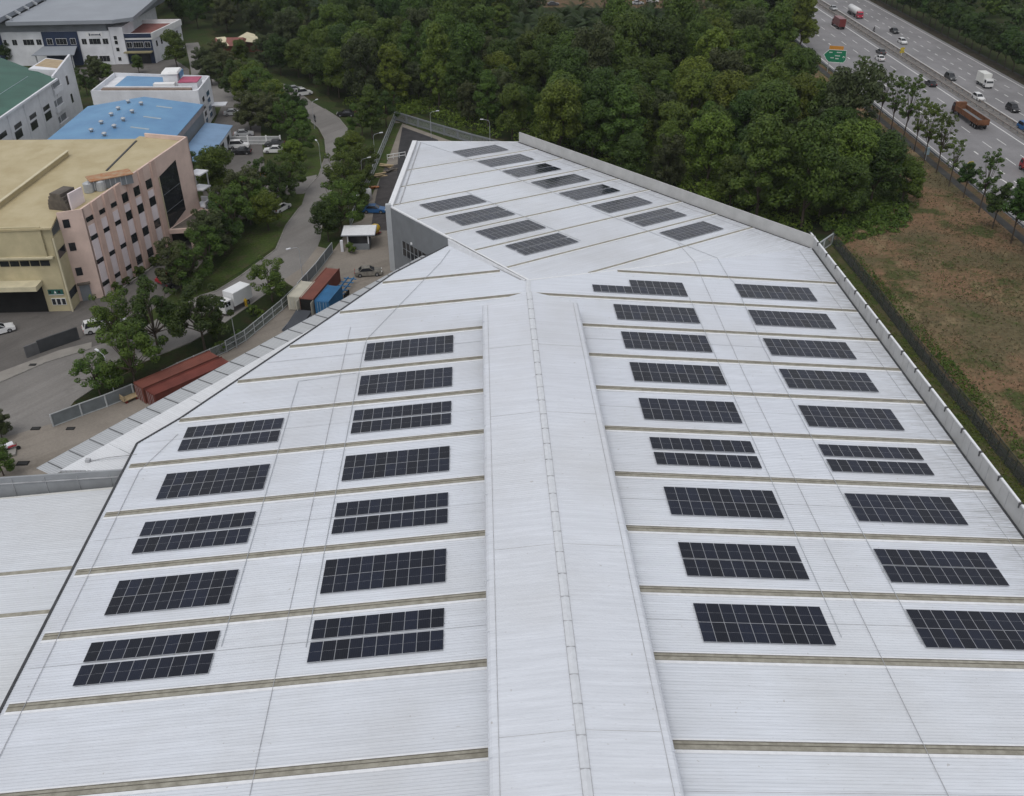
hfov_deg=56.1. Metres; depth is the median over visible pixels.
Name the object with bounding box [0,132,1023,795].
warehouse
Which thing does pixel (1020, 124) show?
car
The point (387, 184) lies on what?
dark yard lane
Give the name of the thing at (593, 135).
broadleaf tree
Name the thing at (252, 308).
shrub
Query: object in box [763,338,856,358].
solar array
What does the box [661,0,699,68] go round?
broadleaf tree
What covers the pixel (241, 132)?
parked car
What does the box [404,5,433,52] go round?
broadleaf tree
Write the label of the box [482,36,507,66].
broadleaf tree
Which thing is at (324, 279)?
shipping container
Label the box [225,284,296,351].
yard fence
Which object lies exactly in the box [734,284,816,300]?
solar array
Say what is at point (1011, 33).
roadside tree
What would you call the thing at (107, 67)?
broadleaf tree
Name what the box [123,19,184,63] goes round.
office annex
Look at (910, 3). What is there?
roadside tree
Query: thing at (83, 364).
broadleaf tree
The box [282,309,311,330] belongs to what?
steel ramp
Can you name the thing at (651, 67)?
broadleaf tree
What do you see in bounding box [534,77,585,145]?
broadleaf tree
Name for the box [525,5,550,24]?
palm tree
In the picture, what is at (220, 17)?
broadleaf tree
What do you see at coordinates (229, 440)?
solar array
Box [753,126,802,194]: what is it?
broadleaf tree
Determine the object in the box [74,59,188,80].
office forecourt
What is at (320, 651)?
solar array
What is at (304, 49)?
broadleaf tree
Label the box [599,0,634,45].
broadleaf tree
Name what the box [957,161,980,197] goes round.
roadside tree
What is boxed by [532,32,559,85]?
broadleaf tree
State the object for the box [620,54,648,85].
broadleaf tree
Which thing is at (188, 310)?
broadleaf tree
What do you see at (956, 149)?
roadside tree
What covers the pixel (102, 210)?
window
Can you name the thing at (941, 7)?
roadside tree
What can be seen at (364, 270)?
parked car
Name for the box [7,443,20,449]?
moped
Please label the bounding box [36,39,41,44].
window
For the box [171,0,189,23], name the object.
broadleaf tree
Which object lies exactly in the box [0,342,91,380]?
pavement
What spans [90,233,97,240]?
window
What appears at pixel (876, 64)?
roadside tree
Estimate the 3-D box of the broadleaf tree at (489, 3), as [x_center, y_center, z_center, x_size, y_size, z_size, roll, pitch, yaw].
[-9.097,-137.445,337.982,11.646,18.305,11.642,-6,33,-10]
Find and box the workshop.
[47,97,232,184]
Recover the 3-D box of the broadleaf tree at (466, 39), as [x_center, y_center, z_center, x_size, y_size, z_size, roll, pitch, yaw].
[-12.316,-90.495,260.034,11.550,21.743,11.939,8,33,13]
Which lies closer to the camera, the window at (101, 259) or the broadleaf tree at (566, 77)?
the window at (101, 259)
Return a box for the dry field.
[809,70,1023,468]
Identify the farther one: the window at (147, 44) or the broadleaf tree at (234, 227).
the window at (147, 44)
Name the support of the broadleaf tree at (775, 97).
on the woodland floor
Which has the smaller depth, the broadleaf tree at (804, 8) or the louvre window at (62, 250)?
the louvre window at (62, 250)
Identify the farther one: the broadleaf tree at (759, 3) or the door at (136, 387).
the broadleaf tree at (759, 3)
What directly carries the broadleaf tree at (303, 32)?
on the woodland floor
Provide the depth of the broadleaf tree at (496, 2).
327.39 m
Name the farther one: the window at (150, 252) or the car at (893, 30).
the car at (893, 30)
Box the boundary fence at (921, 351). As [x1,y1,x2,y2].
[832,232,1023,486]
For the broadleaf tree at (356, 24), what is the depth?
297.68 m
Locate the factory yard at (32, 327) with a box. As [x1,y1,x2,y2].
[0,107,264,371]
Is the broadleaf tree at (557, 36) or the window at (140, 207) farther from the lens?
the broadleaf tree at (557, 36)
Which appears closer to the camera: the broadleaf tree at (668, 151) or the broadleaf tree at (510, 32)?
the broadleaf tree at (668, 151)
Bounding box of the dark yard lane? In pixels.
[371,164,397,229]
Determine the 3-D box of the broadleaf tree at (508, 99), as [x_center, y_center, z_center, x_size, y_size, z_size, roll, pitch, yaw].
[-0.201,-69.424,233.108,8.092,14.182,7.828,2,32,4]
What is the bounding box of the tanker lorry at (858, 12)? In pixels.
[847,4,863,18]
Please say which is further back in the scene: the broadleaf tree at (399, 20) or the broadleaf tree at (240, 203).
the broadleaf tree at (399, 20)
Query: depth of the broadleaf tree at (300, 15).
303.89 m
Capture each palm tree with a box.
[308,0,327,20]
[360,0,386,14]
[507,11,538,28]
[510,21,537,46]
[512,23,535,50]
[513,31,528,54]
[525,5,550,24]
[528,12,559,27]
[547,5,580,24]
[555,13,574,26]
[559,1,592,17]
[559,19,590,29]
[564,11,600,28]
[570,6,600,24]
[584,2,603,20]
[640,2,664,18]
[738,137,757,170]
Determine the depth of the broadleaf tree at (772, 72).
222.89 m
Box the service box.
[924,147,929,159]
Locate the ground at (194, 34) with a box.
[24,0,1023,405]
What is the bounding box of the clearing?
[537,0,705,8]
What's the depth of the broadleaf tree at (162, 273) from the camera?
160.60 m
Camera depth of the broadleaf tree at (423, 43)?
266.61 m
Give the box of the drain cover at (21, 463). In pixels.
[16,461,29,465]
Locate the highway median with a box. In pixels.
[816,0,1023,139]
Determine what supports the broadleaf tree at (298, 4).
on the woodland floor
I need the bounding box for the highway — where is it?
[794,0,1023,227]
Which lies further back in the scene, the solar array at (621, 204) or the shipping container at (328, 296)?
the solar array at (621, 204)
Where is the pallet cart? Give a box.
[119,392,137,403]
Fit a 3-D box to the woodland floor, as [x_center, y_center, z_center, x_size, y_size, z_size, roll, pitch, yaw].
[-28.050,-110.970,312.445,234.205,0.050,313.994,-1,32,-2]
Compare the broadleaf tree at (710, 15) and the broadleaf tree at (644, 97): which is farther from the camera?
the broadleaf tree at (710, 15)
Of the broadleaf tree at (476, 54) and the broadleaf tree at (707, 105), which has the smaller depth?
the broadleaf tree at (707, 105)
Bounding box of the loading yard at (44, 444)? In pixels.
[0,121,449,476]
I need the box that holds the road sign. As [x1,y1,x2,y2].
[823,46,846,71]
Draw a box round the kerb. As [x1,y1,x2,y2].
[0,109,347,400]
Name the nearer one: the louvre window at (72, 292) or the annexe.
the annexe
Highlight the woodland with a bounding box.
[156,0,1023,27]
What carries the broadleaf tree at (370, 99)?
on the ground at (194, 34)
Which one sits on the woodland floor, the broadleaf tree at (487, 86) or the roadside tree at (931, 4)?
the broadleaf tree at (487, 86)
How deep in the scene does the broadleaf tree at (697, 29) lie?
263.01 m
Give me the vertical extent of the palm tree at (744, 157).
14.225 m
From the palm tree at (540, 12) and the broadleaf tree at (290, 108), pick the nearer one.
the broadleaf tree at (290, 108)
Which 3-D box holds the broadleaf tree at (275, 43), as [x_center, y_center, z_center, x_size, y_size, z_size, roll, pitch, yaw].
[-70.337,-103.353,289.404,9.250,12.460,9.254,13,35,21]
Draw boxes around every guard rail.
[795,39,1023,227]
[818,3,1023,135]
[820,0,1016,123]
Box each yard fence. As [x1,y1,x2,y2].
[133,342,226,391]
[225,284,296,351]
[350,115,394,224]
[394,112,497,140]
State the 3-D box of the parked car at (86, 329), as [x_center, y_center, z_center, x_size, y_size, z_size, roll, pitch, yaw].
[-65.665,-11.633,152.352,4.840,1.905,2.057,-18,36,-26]
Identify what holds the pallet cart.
on the loading yard at (44, 444)
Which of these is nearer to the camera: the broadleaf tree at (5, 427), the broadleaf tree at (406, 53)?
the broadleaf tree at (5, 427)
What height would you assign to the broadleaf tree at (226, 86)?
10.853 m
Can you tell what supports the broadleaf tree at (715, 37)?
on the woodland floor
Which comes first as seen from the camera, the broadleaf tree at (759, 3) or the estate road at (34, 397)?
the estate road at (34, 397)
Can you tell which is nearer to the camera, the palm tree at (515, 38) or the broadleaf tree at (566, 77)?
the broadleaf tree at (566, 77)
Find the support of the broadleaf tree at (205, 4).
on the woodland floor
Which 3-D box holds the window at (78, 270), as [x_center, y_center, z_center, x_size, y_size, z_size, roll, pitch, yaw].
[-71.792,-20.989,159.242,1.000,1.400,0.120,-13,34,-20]
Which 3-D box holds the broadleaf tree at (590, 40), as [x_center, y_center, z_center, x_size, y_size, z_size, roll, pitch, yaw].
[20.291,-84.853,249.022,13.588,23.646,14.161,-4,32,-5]
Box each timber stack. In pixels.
[373,172,387,177]
[379,163,392,167]
[383,166,397,172]
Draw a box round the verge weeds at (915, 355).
[833,259,1023,501]
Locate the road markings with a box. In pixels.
[796,0,1023,191]
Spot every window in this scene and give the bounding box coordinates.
[0,130,6,139]
[0,261,9,266]
[9,261,19,266]
[12,39,17,45]
[14,121,21,129]
[14,128,23,139]
[19,261,29,265]
[22,39,34,44]
[29,111,36,120]
[30,119,38,130]
[30,261,39,265]
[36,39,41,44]
[40,260,49,265]
[43,103,49,111]
[44,110,51,121]
[46,39,52,44]
[51,298,56,304]
[55,38,67,44]
[56,298,61,304]
[58,244,65,257]
[61,298,66,304]
[62,219,70,227]
[68,242,76,250]
[69,284,76,298]
[70,38,76,44]
[75,267,82,275]
[81,39,87,44]
[86,214,93,221]
[88,38,100,43]
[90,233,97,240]
[96,256,103,263]
[99,55,110,61]
[99,208,104,214]
[102,38,108,43]
[102,279,109,286]
[121,192,128,203]
[126,42,132,47]
[126,210,132,220]
[131,232,137,242]
[133,42,143,47]
[133,185,140,196]
[136,254,142,264]
[137,203,143,213]
[142,225,148,235]
[144,42,150,47]
[145,178,152,189]
[147,247,153,257]
[149,195,155,206]
[154,218,160,228]
[348,236,369,243]
[402,240,425,260]
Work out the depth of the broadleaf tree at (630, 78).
225.30 m
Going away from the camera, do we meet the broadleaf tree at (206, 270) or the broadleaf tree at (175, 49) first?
the broadleaf tree at (206, 270)
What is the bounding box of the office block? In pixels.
[91,67,227,122]
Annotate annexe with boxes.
[0,469,121,705]
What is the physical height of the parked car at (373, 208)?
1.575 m
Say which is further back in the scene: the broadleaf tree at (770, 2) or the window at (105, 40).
the broadleaf tree at (770, 2)
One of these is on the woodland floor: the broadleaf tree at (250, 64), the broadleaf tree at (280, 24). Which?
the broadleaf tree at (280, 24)
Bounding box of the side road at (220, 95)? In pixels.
[186,42,256,106]
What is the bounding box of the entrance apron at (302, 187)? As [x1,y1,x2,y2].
[266,175,316,197]
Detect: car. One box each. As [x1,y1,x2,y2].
[0,322,15,333]
[81,319,106,334]
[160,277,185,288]
[223,108,237,115]
[228,139,249,148]
[231,146,251,154]
[233,129,253,135]
[263,145,283,153]
[264,138,284,146]
[274,202,290,212]
[288,85,302,90]
[295,87,312,95]
[336,109,354,116]
[354,265,381,277]
[362,203,385,213]
[547,1,558,5]
[632,0,643,4]
[829,5,837,10]
[874,55,885,60]
[875,48,885,54]
[889,27,898,33]
[897,37,907,43]
[924,80,936,86]
[944,71,956,80]
[971,92,985,100]
[1005,102,1020,112]
[1016,120,1023,131]
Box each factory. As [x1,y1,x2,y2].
[0,54,82,139]
[0,133,210,312]
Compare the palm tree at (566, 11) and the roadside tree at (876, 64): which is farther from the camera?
the palm tree at (566, 11)
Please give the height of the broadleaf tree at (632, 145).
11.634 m
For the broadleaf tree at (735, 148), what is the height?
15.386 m
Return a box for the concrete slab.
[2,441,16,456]
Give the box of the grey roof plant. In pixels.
[0,0,164,67]
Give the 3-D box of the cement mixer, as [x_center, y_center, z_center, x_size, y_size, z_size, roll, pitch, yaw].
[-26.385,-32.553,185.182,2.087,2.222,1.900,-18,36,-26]
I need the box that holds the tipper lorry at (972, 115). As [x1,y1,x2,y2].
[951,101,989,128]
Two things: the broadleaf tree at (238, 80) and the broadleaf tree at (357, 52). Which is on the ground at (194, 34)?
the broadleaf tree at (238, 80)
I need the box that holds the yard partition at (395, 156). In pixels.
[387,152,405,159]
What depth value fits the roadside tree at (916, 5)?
356.26 m
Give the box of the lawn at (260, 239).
[176,122,324,304]
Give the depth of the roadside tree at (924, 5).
345.02 m
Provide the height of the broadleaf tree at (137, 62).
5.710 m
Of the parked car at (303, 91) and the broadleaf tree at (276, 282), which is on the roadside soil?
the broadleaf tree at (276, 282)
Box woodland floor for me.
[200,0,903,238]
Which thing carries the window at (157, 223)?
in the factory at (81, 219)
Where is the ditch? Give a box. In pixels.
[878,0,1022,76]
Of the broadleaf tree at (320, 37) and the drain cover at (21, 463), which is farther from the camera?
the broadleaf tree at (320, 37)
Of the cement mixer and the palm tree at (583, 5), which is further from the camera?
the palm tree at (583, 5)
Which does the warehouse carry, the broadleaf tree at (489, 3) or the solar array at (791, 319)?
the solar array at (791, 319)
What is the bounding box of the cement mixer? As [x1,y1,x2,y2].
[372,224,380,234]
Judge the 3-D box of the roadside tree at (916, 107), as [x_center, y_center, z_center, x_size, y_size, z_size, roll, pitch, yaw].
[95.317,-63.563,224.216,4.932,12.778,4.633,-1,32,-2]
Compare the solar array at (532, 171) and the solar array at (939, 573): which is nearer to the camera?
the solar array at (939, 573)
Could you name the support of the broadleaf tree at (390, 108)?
on the ground at (194, 34)
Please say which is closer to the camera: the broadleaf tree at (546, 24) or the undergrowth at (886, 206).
the undergrowth at (886, 206)
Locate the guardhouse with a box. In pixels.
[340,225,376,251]
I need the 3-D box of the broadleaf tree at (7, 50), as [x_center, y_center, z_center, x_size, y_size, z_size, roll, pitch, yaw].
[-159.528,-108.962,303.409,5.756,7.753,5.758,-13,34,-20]
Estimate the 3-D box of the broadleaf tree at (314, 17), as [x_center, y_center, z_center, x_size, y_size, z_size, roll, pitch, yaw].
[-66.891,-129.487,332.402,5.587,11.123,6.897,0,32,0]
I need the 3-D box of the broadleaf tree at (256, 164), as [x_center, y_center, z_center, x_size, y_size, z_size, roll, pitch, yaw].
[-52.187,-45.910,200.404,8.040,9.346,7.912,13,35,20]
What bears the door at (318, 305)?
in the shipping container at (328, 296)
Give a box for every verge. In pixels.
[801,49,1023,235]
[870,0,1023,84]
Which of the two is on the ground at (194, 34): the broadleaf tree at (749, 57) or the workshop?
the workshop
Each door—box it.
[0,286,48,312]
[77,281,91,300]
[134,384,140,399]
[138,386,144,402]
[145,390,151,404]
[150,393,154,403]
[288,297,295,309]
[296,299,300,310]
[310,301,314,315]
[315,301,321,313]
[322,302,328,309]
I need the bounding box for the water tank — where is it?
[365,188,371,200]
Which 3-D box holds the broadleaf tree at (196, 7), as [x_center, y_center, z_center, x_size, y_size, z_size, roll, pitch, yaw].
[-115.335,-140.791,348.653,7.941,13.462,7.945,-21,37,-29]
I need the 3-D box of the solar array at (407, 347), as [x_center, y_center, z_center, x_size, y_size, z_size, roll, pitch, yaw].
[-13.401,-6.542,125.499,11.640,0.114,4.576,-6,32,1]
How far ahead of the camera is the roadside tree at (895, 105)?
235.31 m
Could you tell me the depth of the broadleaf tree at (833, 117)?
199.69 m
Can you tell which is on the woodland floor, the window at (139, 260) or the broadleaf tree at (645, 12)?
the broadleaf tree at (645, 12)
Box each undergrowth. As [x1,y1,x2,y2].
[343,75,881,232]
[821,166,923,245]
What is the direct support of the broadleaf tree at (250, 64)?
on the ground at (194, 34)
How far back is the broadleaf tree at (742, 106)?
217.81 m
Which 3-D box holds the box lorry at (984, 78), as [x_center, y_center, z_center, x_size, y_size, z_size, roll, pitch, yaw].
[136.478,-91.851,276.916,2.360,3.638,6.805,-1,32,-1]
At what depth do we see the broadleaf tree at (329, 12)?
297.78 m
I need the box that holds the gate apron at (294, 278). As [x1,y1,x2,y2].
[284,247,333,286]
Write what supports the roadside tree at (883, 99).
on the dry field
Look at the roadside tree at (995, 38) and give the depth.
297.23 m
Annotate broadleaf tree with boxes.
[0,43,11,59]
[0,409,12,437]
[0,438,15,475]
[68,348,113,394]
[74,67,95,94]
[84,55,99,72]
[86,58,105,82]
[86,289,143,340]
[95,320,162,387]
[100,63,112,77]
[112,274,186,353]
[131,54,143,72]
[153,237,198,290]
[160,29,186,66]
[164,278,233,350]
[165,237,214,286]
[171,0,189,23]
[183,0,205,28]
[184,207,231,260]
[184,224,228,267]
[190,46,211,69]
[190,150,218,176]
[192,144,233,192]
[195,200,244,254]
[198,55,219,84]
[201,0,210,18]
[202,309,224,332]
[206,185,238,217]
[207,38,228,68]
[208,186,255,235]
[209,0,236,10]
[212,0,236,31]
[213,49,236,77]
[214,58,240,93]
[223,164,260,220]
[228,70,249,97]
[228,175,266,224]
[231,39,249,62]
[232,90,263,130]
[235,57,250,70]
[239,60,268,90]
[241,65,275,102]
[242,1,264,31]
[244,156,276,189]
[246,255,286,302]
[248,77,280,113]
[248,189,281,230]
[249,0,267,29]
[250,32,275,66]
[252,91,283,132]
[260,161,299,202]
[261,33,287,74]
[261,79,284,97]
[262,0,293,24]
[267,98,296,138]
[271,7,299,42]
[273,6,304,39]
[273,152,306,194]
[276,84,307,120]
[277,139,306,162]
[283,38,302,76]
[286,121,315,147]
[288,0,310,16]
[293,105,311,139]
[295,25,311,78]
[298,44,318,81]
[306,28,335,83]
[307,20,317,33]
[307,46,341,94]
[308,199,341,241]
[311,7,318,20]
[314,2,346,28]
[319,178,366,232]
[322,46,349,97]
[322,149,367,189]
[327,23,354,48]
[328,3,351,27]
[332,137,352,176]
[333,0,360,28]
[340,30,368,76]
[340,32,381,95]
[342,130,364,156]
[342,173,371,209]
[344,142,378,180]
[346,102,373,136]
[347,20,377,38]
[349,54,377,80]
[353,5,379,29]
[355,27,376,60]
[356,84,386,138]
[364,0,390,14]
[373,17,399,68]
[374,0,402,20]
[375,42,411,103]
[376,90,400,126]
[389,15,403,38]
[391,33,414,55]
[395,46,413,90]
[397,20,419,73]
[400,0,425,53]
[401,0,427,19]
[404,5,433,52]
[405,61,430,98]
[415,18,448,62]
[416,30,443,92]
[419,21,456,107]
[427,0,462,39]
[435,11,460,61]
[443,49,470,112]
[445,22,485,84]
[456,0,486,25]
[456,79,481,120]
[465,3,497,58]
[471,28,486,57]
[471,57,485,89]
[472,69,501,128]
[481,50,516,83]
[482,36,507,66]
[484,38,519,74]
[485,0,494,33]
[489,68,514,111]
[491,0,512,21]
[492,3,511,37]
[495,64,517,91]
[495,82,527,139]
[498,28,508,39]
[504,0,513,6]
[507,22,526,49]
[509,0,524,24]
[513,50,545,91]
[515,30,542,65]
[517,0,546,18]
[517,85,537,124]
[529,92,540,109]
[532,13,567,37]
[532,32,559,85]
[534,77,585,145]
[539,73,583,133]
[546,44,592,104]
[547,70,583,137]
[550,29,581,74]
[551,28,571,44]
[571,20,616,87]
[571,99,611,157]
[579,66,621,144]
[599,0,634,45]
[599,31,633,79]
[600,83,647,167]
[612,9,653,60]
[613,132,648,173]
[617,69,650,117]
[620,7,662,57]
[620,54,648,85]
[620,83,654,144]
[641,15,686,72]
[642,57,663,92]
[648,88,676,137]
[649,69,673,96]
[651,52,672,87]
[652,133,686,183]
[653,100,692,146]
[655,118,684,166]
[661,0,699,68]
[667,66,682,96]
[674,55,713,105]
[677,14,714,66]
[677,69,715,140]
[682,110,735,186]
[695,7,734,29]
[695,26,729,75]
[695,70,721,116]
[697,100,715,137]
[697,103,731,151]
[704,0,726,13]
[706,47,752,90]
[709,69,750,120]
[714,154,748,205]
[715,19,736,47]
[721,0,735,20]
[726,46,736,55]
[727,89,758,140]
[728,4,766,32]
[728,113,795,215]
[729,0,757,29]
[729,28,743,44]
[731,125,760,172]
[736,25,761,74]
[737,42,755,79]
[745,0,769,32]
[747,73,761,90]
[750,77,800,129]
[750,82,800,131]
[752,24,761,37]
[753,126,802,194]
[755,40,773,71]
[756,2,798,71]
[758,57,791,84]
[763,0,777,13]
[776,116,841,227]
[781,42,802,76]
[783,45,821,120]
[786,0,814,41]
[790,72,815,126]
[791,0,819,45]
[795,76,827,121]
[805,71,862,126]
[812,59,887,128]
[815,106,858,135]
[827,155,872,218]
[830,119,879,207]
[856,115,881,165]
[864,127,910,204]
[889,154,927,202]
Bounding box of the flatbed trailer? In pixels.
[338,277,355,297]
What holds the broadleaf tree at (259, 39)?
on the ground at (194, 34)
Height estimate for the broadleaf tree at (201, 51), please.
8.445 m
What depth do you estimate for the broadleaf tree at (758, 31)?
281.19 m
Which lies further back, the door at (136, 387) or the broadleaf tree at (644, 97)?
the broadleaf tree at (644, 97)
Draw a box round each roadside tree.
[641,0,654,10]
[853,55,869,86]
[864,62,882,112]
[876,70,895,120]
[885,75,909,129]
[896,0,906,12]
[899,74,926,141]
[902,0,914,15]
[910,0,919,19]
[912,97,932,151]
[916,0,924,22]
[918,103,946,161]
[920,0,931,26]
[926,0,940,29]
[931,0,959,32]
[931,111,959,171]
[939,3,958,36]
[946,137,967,186]
[947,2,976,41]
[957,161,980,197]
[958,14,969,45]
[963,11,988,49]
[971,19,990,53]
[976,148,1004,212]
[980,20,1005,58]
[985,182,1013,228]
[987,24,1010,62]
[995,25,1021,67]
[1002,177,1023,243]
[1003,33,1023,71]
[1014,37,1023,77]
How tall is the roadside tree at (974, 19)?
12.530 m
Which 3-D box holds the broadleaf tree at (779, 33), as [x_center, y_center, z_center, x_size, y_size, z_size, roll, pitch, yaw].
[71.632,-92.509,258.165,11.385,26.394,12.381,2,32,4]
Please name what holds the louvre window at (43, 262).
in the factory at (81, 219)
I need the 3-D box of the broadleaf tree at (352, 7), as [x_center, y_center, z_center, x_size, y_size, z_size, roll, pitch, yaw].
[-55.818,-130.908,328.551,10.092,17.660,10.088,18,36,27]
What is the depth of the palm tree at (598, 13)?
311.60 m
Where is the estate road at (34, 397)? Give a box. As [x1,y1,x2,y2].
[0,84,347,437]
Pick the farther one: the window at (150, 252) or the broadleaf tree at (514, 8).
the broadleaf tree at (514, 8)
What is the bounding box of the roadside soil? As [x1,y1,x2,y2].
[75,283,291,403]
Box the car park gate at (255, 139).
[230,135,280,143]
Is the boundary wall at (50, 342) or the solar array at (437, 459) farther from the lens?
the boundary wall at (50, 342)
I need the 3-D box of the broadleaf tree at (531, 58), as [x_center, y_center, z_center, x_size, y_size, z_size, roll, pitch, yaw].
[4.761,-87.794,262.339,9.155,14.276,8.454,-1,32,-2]
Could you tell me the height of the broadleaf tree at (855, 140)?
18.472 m
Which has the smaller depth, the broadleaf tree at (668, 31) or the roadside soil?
the roadside soil
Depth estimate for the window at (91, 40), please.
301.63 m
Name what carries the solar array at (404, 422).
on the warehouse
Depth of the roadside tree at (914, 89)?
227.42 m
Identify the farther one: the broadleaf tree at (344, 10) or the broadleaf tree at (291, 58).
the broadleaf tree at (344, 10)
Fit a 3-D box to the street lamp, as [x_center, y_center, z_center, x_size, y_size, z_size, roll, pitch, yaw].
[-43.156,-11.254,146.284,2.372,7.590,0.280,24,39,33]
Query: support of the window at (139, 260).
in the factory at (81, 219)
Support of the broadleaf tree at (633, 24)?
on the woodland floor
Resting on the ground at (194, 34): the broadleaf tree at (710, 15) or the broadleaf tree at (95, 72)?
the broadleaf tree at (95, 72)
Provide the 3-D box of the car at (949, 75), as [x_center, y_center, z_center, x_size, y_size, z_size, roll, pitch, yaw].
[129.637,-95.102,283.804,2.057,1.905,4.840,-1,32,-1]
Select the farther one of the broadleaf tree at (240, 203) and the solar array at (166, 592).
the broadleaf tree at (240, 203)
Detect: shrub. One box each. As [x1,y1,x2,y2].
[111,281,122,290]
[121,276,130,284]
[132,266,143,275]
[148,256,156,265]
[209,328,218,339]
[212,340,225,350]
[231,329,241,340]
[246,304,257,315]
[254,309,264,318]
[345,242,355,251]
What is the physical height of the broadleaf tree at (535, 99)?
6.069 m
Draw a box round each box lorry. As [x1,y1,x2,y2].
[217,281,252,313]
[831,15,846,28]
[976,70,993,87]
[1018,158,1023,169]
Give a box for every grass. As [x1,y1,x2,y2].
[824,243,1023,503]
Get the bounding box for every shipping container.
[133,350,218,403]
[145,356,228,404]
[287,280,314,309]
[296,267,340,315]
[314,284,342,313]
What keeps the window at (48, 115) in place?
in the green roof factory at (40, 100)
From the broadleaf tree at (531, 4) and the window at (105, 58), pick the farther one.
the broadleaf tree at (531, 4)
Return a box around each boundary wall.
[23,327,79,357]
[820,233,833,248]
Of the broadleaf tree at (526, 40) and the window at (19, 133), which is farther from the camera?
the broadleaf tree at (526, 40)
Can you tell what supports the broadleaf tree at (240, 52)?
on the ground at (194, 34)
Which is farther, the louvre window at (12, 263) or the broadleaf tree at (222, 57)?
the broadleaf tree at (222, 57)
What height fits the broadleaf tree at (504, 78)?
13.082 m
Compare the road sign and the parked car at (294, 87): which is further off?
the road sign
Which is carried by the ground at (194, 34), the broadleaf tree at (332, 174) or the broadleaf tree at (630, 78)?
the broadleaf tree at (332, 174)
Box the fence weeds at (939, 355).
[842,242,1023,463]
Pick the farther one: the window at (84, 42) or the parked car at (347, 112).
the window at (84, 42)
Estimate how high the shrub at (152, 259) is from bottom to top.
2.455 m
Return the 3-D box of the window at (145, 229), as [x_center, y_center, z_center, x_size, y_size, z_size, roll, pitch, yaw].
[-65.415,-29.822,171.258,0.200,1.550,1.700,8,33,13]
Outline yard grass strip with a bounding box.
[352,123,401,223]
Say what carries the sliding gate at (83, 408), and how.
on the loading yard at (44, 444)
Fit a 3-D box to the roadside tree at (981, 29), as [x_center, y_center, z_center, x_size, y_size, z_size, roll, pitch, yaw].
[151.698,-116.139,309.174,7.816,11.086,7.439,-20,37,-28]
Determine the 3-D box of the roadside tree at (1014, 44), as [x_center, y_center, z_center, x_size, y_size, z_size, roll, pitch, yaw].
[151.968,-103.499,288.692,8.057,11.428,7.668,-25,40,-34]
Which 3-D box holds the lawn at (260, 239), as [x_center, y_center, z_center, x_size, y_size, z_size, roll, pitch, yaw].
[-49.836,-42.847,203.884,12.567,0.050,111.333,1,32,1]
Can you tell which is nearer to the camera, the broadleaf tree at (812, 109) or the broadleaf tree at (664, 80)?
the broadleaf tree at (812, 109)
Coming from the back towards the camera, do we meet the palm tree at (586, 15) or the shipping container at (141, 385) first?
the palm tree at (586, 15)
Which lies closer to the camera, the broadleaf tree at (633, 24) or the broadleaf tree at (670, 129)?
the broadleaf tree at (670, 129)
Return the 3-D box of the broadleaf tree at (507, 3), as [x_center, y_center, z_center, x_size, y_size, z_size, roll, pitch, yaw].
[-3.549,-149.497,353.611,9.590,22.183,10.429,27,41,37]
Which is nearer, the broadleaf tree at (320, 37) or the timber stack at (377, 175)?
the timber stack at (377, 175)
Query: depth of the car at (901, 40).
324.83 m
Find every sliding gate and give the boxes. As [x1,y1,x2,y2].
[49,384,133,426]
[297,242,332,283]
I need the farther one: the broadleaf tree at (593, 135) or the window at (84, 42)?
the window at (84, 42)
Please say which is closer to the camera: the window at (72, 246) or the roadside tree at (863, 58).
the window at (72, 246)
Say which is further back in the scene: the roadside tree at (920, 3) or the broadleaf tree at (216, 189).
the roadside tree at (920, 3)
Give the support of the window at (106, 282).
in the factory at (81, 219)
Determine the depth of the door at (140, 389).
133.75 m
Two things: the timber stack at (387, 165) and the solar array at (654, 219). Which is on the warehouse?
the solar array at (654, 219)
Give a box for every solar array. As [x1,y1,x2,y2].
[73,630,220,685]
[104,569,238,615]
[131,511,255,553]
[156,464,269,499]
[178,418,283,450]
[307,608,444,662]
[320,548,446,593]
[331,492,448,533]
[341,446,449,480]
[350,401,451,433]
[358,367,452,394]
[364,335,453,360]
[419,195,486,211]
[446,206,514,224]
[452,145,507,156]
[475,220,545,239]
[478,154,532,166]
[503,163,559,176]
[505,233,578,254]
[531,174,589,187]
[559,184,619,199]
[591,196,652,212]
[592,280,687,295]
[613,304,699,322]
[621,331,712,351]
[623,208,686,225]
[629,362,726,384]
[638,398,741,422]
[649,437,761,468]
[659,221,723,240]
[663,486,783,518]
[678,542,809,579]
[693,603,835,644]
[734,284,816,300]
[748,310,836,328]
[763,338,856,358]
[779,369,878,391]
[798,405,904,430]
[818,444,934,475]
[844,493,968,524]
[873,549,1009,585]
[905,609,1023,649]

